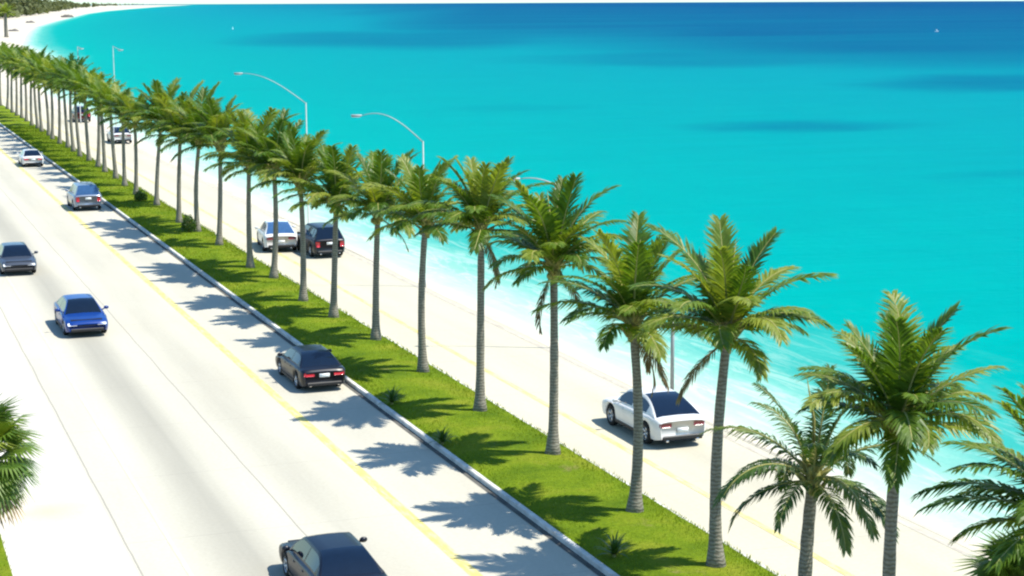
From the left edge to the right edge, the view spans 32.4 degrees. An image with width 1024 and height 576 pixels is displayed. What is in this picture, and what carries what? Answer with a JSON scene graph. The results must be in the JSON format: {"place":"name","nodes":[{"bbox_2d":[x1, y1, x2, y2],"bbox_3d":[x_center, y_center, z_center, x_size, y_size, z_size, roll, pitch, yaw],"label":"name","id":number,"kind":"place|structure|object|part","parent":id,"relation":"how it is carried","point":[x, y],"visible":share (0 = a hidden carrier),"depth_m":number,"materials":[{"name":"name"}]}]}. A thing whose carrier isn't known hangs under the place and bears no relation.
{"place":"outdoors","nodes":[
{"label":"outdoors","id":0,"kind":"place"},
{"bbox_2d":[0,535,12,575],"bbox_3d":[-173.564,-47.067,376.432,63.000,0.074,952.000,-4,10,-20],"label":"grass verge","id":1,"kind":"object","parent":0,"point":[5,571],"depth_m":42.03,"materials":[{"name":"green plant"}]},
{"bbox_2d":[0,393,49,530],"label":"fan palm","id":2,"kind":"object","parent":1,"relation":"on","point":[14,469],"visible":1,"depth_m":37.61,"materials":[{"name":"green plant"}]},
{"bbox_2d":[0,313,137,575],"bbox_3d":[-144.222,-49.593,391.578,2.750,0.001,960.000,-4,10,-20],"label":"sidewalk","id":3,"kind":"structure","parent":0,"point":[64,527],"depth_m":46.35,"materials":[{"name":"concrete"}]},
{"bbox_2d":[0,125,605,575],"bbox_3d":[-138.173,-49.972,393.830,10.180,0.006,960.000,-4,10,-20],"label":"road","id":4,"kind":"structure","parent":0,"point":[204,437],"depth_m":54.78,"materials":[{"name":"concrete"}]},
{"bbox_2d":[0,242,37,273],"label":"sedan car","id":5,"kind":"object","parent":4,"relation":"on","point":[16,256],"visible":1,"depth_m":87.38,"materials":[{"name":"grey paint"}]},
{"bbox_2d":[16,149,43,165],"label":"sedan car","id":6,"kind":"object","parent":4,"relation":"on","point":[30,156],"visible":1,"depth_m":144.87,"materials":[{"name":"white paint"}]},
{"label":"rear window","id":7,"kind":"part","parent":6,"relation":"part of","materials":[{"name":"blue glass"}]},
{"bbox_2d":[54,294,108,334],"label":"sedan car","id":8,"kind":"object","parent":4,"relation":"on","point":[73,313],"visible":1,"depth_m":71.47,"materials":[{"name":"blue paint"}]},
{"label":"side window","id":9,"kind":"part","parent":8,"relation":"part of","materials":[{"name":"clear glass"}]},
{"bbox_2d":[65,182,101,209],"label":"hatchback car","id":10,"kind":"object","parent":4,"relation":"on","point":[82,194],"visible":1,"depth_m":113.73,"materials":[{"name":"silver metal"}]},
{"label":"side window","id":11,"kind":"part","parent":10,"relation":"part of","materials":[{"name":"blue glass"}]},
{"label":"rear window","id":12,"kind":"part","parent":10,"relation":"part of","materials":[{"name":"blue glass"}]},
{"bbox_2d":[0,123,618,575],"bbox_3d":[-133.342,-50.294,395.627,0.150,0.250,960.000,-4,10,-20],"label":"kerb","id":13,"kind":"structure","parent":4,"relation":"on","point":[558,535],"depth_m":53.92,"materials":[{"name":"concrete"}]},
{"bbox_2d":[275,344,344,388],"bbox_3d":[-7.181,2.656,62.380,2.016,1.223,4.275,-4,10,-20],"label":"sedan car","id":14,"kind":"object","parent":4,"relation":"on","point":[301,366],"visible":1,"depth_m":61.01,"materials":[{"name":"black paint"}]},
{"bbox_3d":[-7.708,2.387,61.905,0.182,0.341,1.986,-4,10,-20],"label":"side window","id":15,"kind":"part","parent":14,"relation":"part of","materials":[{"name":"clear glass"}]},
{"bbox_3d":[-6.757,2.450,61.203,1.386,0.431,0.828,-4,10,-20],"label":"rear window","id":16,"kind":"part","parent":14,"relation":"part of","materials":[{"name":"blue glass"}]},
{"bbox_2d":[279,531,386,575],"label":"sedan car","id":17,"kind":"object","parent":4,"relation":"on","point":[338,554],"visible":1,"depth_m":39.18,"materials":[{"name":"black paint"}]},
{"bbox_3d":[-4.616,5.985,39.578,0.184,0.344,2.008,-4,10,-20],"label":"side window","id":18,"kind":"part","parent":17,"relation":"part of","materials":[{"name":"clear glass"}]},
{"bbox_3d":[-3.655,6.049,38.869,1.402,0.436,0.837,-4,10,-20],"label":"rear window","id":19,"kind":"part","parent":17,"relation":"part of","materials":[{"name":"blue glass"}]},
{"bbox_2d":[0,105,778,575],"bbox_3d":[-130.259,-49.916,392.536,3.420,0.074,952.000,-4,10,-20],"label":"grass median","id":20,"kind":"object","parent":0,"point":[536,471],"depth_m":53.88,"materials":[{"name":"green plant"}]},
{"bbox_2d":[0,48,13,112],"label":"palm tree","id":21,"kind":"object","parent":20,"relation":"on","point":[11,96],"visible":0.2,"depth_m":214.91,"materials":[{"name":"green plant"}]},
{"bbox_2d":[0,41,13,108],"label":"palm tree","id":22,"kind":"object","parent":20,"relation":"on","point":[7,99],"visible":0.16,"depth_m":222.81,"materials":[{"name":"green plant"}]},
{"bbox_2d":[0,42,15,105],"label":"palm tree","id":23,"kind":"object","parent":20,"relation":"on","point":[0,76],"visible":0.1,"depth_m":229.98,"materials":[{"name":"green plant"}]},
{"bbox_2d":[0,45,30,115],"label":"palm tree","id":24,"kind":"object","parent":20,"relation":"on","point":[16,84],"visible":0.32,"depth_m":208.86,"materials":[{"name":"green plant"}]},
{"bbox_2d":[0,45,33,117],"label":"palm tree","id":25,"kind":"object","parent":20,"relation":"on","point":[12,73],"visible":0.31,"depth_m":204.79,"materials":[{"name":"green plant"}]},
{"bbox_2d":[4,45,35,120],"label":"palm tree","id":26,"kind":"object","parent":20,"relation":"on","point":[18,49],"visible":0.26,"depth_m":198.68,"materials":[{"name":"green plant"}]},
{"bbox_2d":[9,54,45,128],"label":"palm tree","id":27,"kind":"object","parent":20,"relation":"on","point":[37,126],"visible":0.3,"depth_m":186.97,"materials":[{"name":"green plant"}]},
{"bbox_2d":[4,50,52,125],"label":"palm tree","id":28,"kind":"object","parent":20,"relation":"on","point":[13,77],"visible":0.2,"depth_m":192.13,"materials":[{"name":"green plant"}]},
{"bbox_2d":[13,46,53,131],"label":"palm tree","id":29,"kind":"object","parent":20,"relation":"on","point":[32,53],"visible":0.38,"depth_m":181.88,"materials":[{"name":"green plant"}]},
{"bbox_2d":[19,55,59,135],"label":"palm tree","id":30,"kind":"object","parent":20,"relation":"on","point":[40,63],"visible":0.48,"depth_m":176.04,"materials":[{"name":"green plant"}]},
{"bbox_2d":[27,56,54,138],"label":"palm tree","id":31,"kind":"object","parent":20,"relation":"on","point":[45,62],"visible":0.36,"depth_m":172.01,"materials":[{"name":"green plant"}]},
{"bbox_2d":[34,59,73,143],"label":"palm tree","id":32,"kind":"object","parent":20,"relation":"on","point":[59,140],"visible":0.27,"depth_m":166.28,"materials":[{"name":"green plant"}]},
{"bbox_2d":[33,56,78,147],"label":"palm tree","id":33,"kind":"object","parent":20,"relation":"on","point":[55,62],"visible":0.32,"depth_m":161.65,"materials":[{"name":"green plant"}]},
{"bbox_2d":[40,53,89,150],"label":"palm tree","id":34,"kind":"object","parent":20,"relation":"on","point":[60,86],"visible":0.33,"depth_m":157.25,"materials":[{"name":"green plant"}]},
{"bbox_2d":[49,57,96,156],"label":"palm tree","id":35,"kind":"object","parent":20,"relation":"on","point":[67,73],"visible":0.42,"depth_m":152.03,"materials":[{"name":"green plant"}]},
{"bbox_2d":[51,65,109,160],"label":"palm tree","id":36,"kind":"object","parent":20,"relation":"on","point":[78,78],"visible":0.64,"depth_m":147.39,"materials":[{"name":"green plant"}]},
{"bbox_2d":[67,70,125,166],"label":"palm tree","id":37,"kind":"object","parent":20,"relation":"on","point":[101,75],"visible":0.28,"depth_m":142.48,"materials":[{"name":"green plant"}]},
{"bbox_2d":[74,76,119,171],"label":"palm tree","id":38,"kind":"object","parent":20,"relation":"on","point":[104,163],"visible":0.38,"depth_m":138.17,"materials":[{"name":"green plant"}]},
{"bbox_2d":[81,79,135,178],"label":"palm tree","id":39,"kind":"object","parent":20,"relation":"on","point":[107,91],"visible":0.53,"depth_m":132.75,"materials":[{"name":"green plant"}]},
{"bbox_2d":[92,83,151,185],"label":"palm tree","id":40,"kind":"object","parent":20,"relation":"on","point":[126,92],"visible":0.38,"depth_m":127.29,"materials":[{"name":"green plant"}]},
{"bbox_2d":[106,93,151,194],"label":"palm tree","id":41,"kind":"object","parent":20,"relation":"on","point":[127,107],"visible":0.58,"depth_m":121.09,"materials":[{"name":"green plant"}]},
{"bbox_2d":[133,189,147,200],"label":"shrub","id":42,"kind":"object","parent":20,"relation":"on","point":[139,195],"visible":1,"depth_m":117.98,"materials":[{"name":"green plant"}]},
{"bbox_2d":[120,77,181,204],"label":"palm tree","id":43,"kind":"object","parent":20,"relation":"on","point":[173,87],"visible":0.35,"depth_m":114.58,"materials":[{"name":"green plant"}]},
{"bbox_2d":[128,80,227,222],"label":"palm tree","id":44,"kind":"object","parent":20,"relation":"on","point":[161,99],"visible":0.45,"depth_m":105.16,"materials":[{"name":"green plant"}]},
{"bbox_2d":[180,214,196,231],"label":"shrub","id":45,"kind":"object","parent":20,"relation":"on","point":[189,222],"visible":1,"depth_m":101.75,"materials":[{"name":"green plant"}]},
{"bbox_2d":[156,81,233,231],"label":"palm tree","id":46,"kind":"object","parent":20,"relation":"on","point":[187,117],"visible":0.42,"depth_m":101.19,"materials":[{"name":"green plant"}]},
{"bbox_2d":[170,95,268,245],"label":"palm tree","id":47,"kind":"object","parent":20,"relation":"on","point":[214,116],"visible":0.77,"depth_m":95.37,"materials":[{"name":"green plant"}]},
{"bbox_2d":[195,107,298,267],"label":"palm tree","id":48,"kind":"object","parent":20,"relation":"on","point":[263,125],"visible":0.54,"depth_m":87.16,"materials":[{"name":"green plant"}]},
{"bbox_2d":[220,107,309,278],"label":"palm tree","id":49,"kind":"object","parent":20,"relation":"on","point":[264,156],"visible":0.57,"depth_m":83.82,"materials":[{"name":"green plant"}]},
{"bbox_2d":[247,121,353,300],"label":"palm tree","id":50,"kind":"object","parent":20,"relation":"on","point":[299,154],"visible":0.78,"depth_m":76.88,"materials":[{"name":"green plant"}]},
{"bbox_2d":[272,143,392,317],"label":"palm tree","id":51,"kind":"object","parent":20,"relation":"on","point":[334,181],"visible":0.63,"depth_m":72.94,"materials":[{"name":"green plant"}]},
{"bbox_2d":[322,148,440,339],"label":"palm tree","id":52,"kind":"object","parent":20,"relation":"on","point":[374,171],"visible":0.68,"depth_m":68.05,"materials":[{"name":"green plant"}]},
{"bbox_2d":[379,385,403,404],"bbox_3d":[-3.973,3.563,58.074,1.136,0.701,1.095,-4,10,-20],"label":"spiky plant","id":53,"kind":"object","parent":20,"relation":"on","point":[391,396],"visible":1,"depth_m":58.09,"materials":[{"name":"green plant"}]},
{"bbox_2d":[356,153,469,372],"bbox_3d":[-3.089,-0.780,62.810,4.627,7.972,4.698,-4,10,-20],"label":"palm tree","id":54,"kind":"object","parent":20,"relation":"on","point":[423,186],"visible":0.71,"depth_m":62.19,"materials":[{"name":"green plant"}]},
{"bbox_2d":[428,425,458,444],"bbox_3d":[-2.069,4.416,52.797,0.954,0.693,1.063,1,9,5],"label":"spiky plant","id":55,"kind":"object","parent":20,"relation":"on","point":[442,437],"visible":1,"depth_m":52.80,"materials":[{"name":"green plant"}]},
{"bbox_2d":[403,155,554,411],"bbox_3d":[-1.006,-0.070,56.592,5.435,8.532,4.807,-4,10,-20],"label":"palm tree","id":56,"kind":"object","parent":20,"relation":"on","point":[479,212],"visible":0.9,"depth_m":55.70,"materials":[{"name":"green plant"}]},
{"bbox_2d":[479,171,633,454],"bbox_3d":[1.319,0.810,50.952,4.714,8.586,4.681,-4,10,-20],"label":"palm tree","id":57,"kind":"object","parent":20,"relation":"on","point":[556,244],"visible":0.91,"depth_m":50.41,"materials":[{"name":"green plant"}]},
{"bbox_2d":[592,531,632,558],"bbox_3d":[2.407,6.161,42.073,0.998,0.647,1.169,1,9,9],"label":"spiky plant","id":58,"kind":"object","parent":20,"relation":"on","point":[614,546],"visible":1,"depth_m":42.03,"materials":[{"name":"green plant"}]},
{"bbox_2d":[530,210,715,512],"bbox_3d":[3.157,2.093,45.150,4.649,7.910,4.548,-9,13,-44],"label":"palm tree","id":59,"kind":"object","parent":20,"relation":"on","point":[633,309],"visible":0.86,"depth_m":44.63,"materials":[{"name":"green plant"}]},
{"bbox_2d":[626,214,839,567],"bbox_3d":[4.988,2.568,40.503,4.617,8.438,4.735,-7,11,-36],"label":"palm tree","id":60,"kind":"object","parent":20,"relation":"on","point":[727,283],"visible":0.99,"depth_m":40.13,"materials":[{"name":"green plant"}]},
{"bbox_2d":[699,363,940,575],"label":"palm tree","id":61,"kind":"object","parent":20,"relation":"on","point":[810,472],"visible":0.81,"depth_m":36.90,"materials":[{"name":"green plant"}]},
{"bbox_2d":[789,290,1011,575],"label":"palm tree","id":62,"kind":"object","parent":20,"relation":"on","point":[900,381],"visible":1,"depth_m":33.23,"materials":[{"name":"green plant"}]},
{"bbox_2d":[911,382,1023,575],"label":"palm tree","id":63,"kind":"object","parent":20,"relation":"on","point":[1007,548],"visible":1,"depth_m":29.23,"materials":[{"name":"green plant"}]},
{"bbox_2d":[955,524,1023,575],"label":"fan palm","id":64,"kind":"object","parent":20,"relation":"on","point":[1013,569],"visible":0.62,"depth_m":31.20,"materials":[{"name":"green plant"}]},
{"bbox_2d":[1,83,990,575],"bbox_3d":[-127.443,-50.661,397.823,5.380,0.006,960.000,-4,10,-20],"label":"coast road","id":65,"kind":"structure","parent":0,"point":[517,383],"depth_m":59.45,"materials":[{"name":"concrete"}]},
{"bbox_2d":[72,106,90,121],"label":"suv car","id":66,"kind":"object","parent":65,"relation":"on","point":[82,117],"visible":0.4,"depth_m":199.16,"materials":[{"name":"red paint"}]},
{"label":"rear window","id":67,"kind":"part","parent":66,"relation":"part of","materials":[{"name":"blue glass"}]},
{"bbox_2d":[106,126,131,142],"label":"suv car","id":68,"kind":"object","parent":65,"relation":"on","point":[118,135],"visible":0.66,"depth_m":168.33,"materials":[{"name":"white paint"}]},
{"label":"rear window","id":69,"kind":"part","parent":68,"relation":"part of","materials":[{"name":"blue glass"}]},
{"bbox_2d":[255,220,297,250],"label":"car","id":70,"kind":"object","parent":65,"relation":"on","point":[287,236],"visible":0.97,"depth_m":94.67,"materials":[{"name":"white paint"}]},
{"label":"side window","id":71,"kind":"part","parent":70,"relation":"part of","materials":[{"name":"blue glass"}]},
{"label":"rear window","id":72,"kind":"part","parent":70,"relation":"part of","materials":[{"name":"blue glass"}]},
{"bbox_2d":[297,222,344,256],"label":"suv car","id":73,"kind":"object","parent":65,"relation":"on","point":[318,239],"visible":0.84,"depth_m":92.31,"materials":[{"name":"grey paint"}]},
{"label":"side window","id":74,"kind":"part","parent":73,"relation":"part of","materials":[{"name":"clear glass"}]},
{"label":"rear window","id":75,"kind":"part","parent":73,"relation":"part of","materials":[{"name":"blue glass"}]},
{"bbox_2d":[2,104,779,575],"bbox_3d":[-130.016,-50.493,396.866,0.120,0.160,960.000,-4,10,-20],"label":"kerb","id":76,"kind":"structure","parent":65,"relation":"on","point":[546,434],"depth_m":52.14,"materials":[{"name":"concrete"}]},
{"bbox_2d":[602,386,704,443],"bbox_3d":[4.350,3.784,54.622,2.129,1.391,4.368,-4,10,-20],"label":"coupe suv car","id":77,"kind":"object","parent":65,"relation":"on","point":[666,418],"visible":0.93,"depth_m":53.15,"materials":[{"name":"white paint"}]},
{"bbox_3d":[3.785,3.476,54.122,0.194,0.402,1.997,-4,10,-20],"label":"side window","id":78,"kind":"part","parent":77,"relation":"part of","materials":[{"name":"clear glass"}]},
{"bbox_3d":[4.777,3.523,53.428,1.479,0.489,1.301,-4,10,-20],"label":"rear window","id":79,"kind":"part","parent":77,"relation":"part of","materials":[{"name":"blue glass"}]},
{"bbox_2d":[0,5,991,559],"bbox_3d":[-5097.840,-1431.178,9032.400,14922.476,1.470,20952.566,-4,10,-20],"label":"land","id":80,"kind":"structure","parent":0,"point":[22,31],"depth_m":108.91,"materials":[{"name":"beige sand"}]},
{"bbox_2d":[0,2,16,36],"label":"palm tree","id":81,"kind":"object","parent":80,"relation":"on","point":[5,8],"visible":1,"depth_m":726.99,"materials":[{"name":"green plant"}]},
{"bbox_2d":[0,0,142,17],"bbox_3d":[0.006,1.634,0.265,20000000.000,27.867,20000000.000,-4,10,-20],"label":"woods","id":82,"kind":"object","parent":80,"relation":"on","point":[28,7],"visible":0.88,"depth_m":2185.61,"materials":[{"name":"green plant"}]},
{"bbox_2d":[77,46,83,122],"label":"street lamp","id":83,"kind":"object","parent":80,"relation":"on","point":[80,105],"visible":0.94,"depth_m":197.49,"materials":[{"name":"grey metal"}]},
{"bbox_2d":[113,46,122,141],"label":"street lamp","id":84,"kind":"object","parent":80,"relation":"on","point":[114,75],"visible":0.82,"depth_m":168.88,"materials":[{"name":"grey metal"}]},
{"bbox_2d":[234,73,308,222],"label":"street lamp","id":85,"kind":"object","parent":80,"relation":"on","point":[294,95],"visible":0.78,"depth_m":102.37,"materials":[{"name":"grey metal"}]},
{"bbox_2d":[351,113,425,286],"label":"street lamp","id":86,"kind":"object","parent":80,"relation":"on","point":[359,115],"visible":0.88,"depth_m":81.80,"materials":[{"name":"grey metal"}]},
{"bbox_2d":[507,177,555,188],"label":"street lamp","id":87,"kind":"object","parent":80,"relation":"on","point":[518,178],"visible":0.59,"depth_m":67.03,"materials":[{"name":"grey metal"}]},
{"bbox_2d":[670,322,674,389],"bbox_3d":[5.457,2.140,59.855,0.160,3.270,0.152,-4,10,-20],"label":"post","id":88,"kind":"object","parent":80,"relation":"on","point":[672,366],"visible":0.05,"depth_m":59.88,"materials":[{"name":"grey metal"}]},
{"bbox_2d":[21,1,1023,545],"bbox_3d":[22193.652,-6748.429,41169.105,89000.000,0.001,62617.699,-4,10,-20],"label":"sea","id":89,"kind":"structure","parent":0,"point":[867,151],"depth_m":185.87,"materials":[{"name":"liquid"}]},
{"bbox_2d":[47,0,1023,4],"label":"sky","id":90,"kind":"structure","parent":0,"point":[103,2],"materials":[{"name":"white"}]}
]}

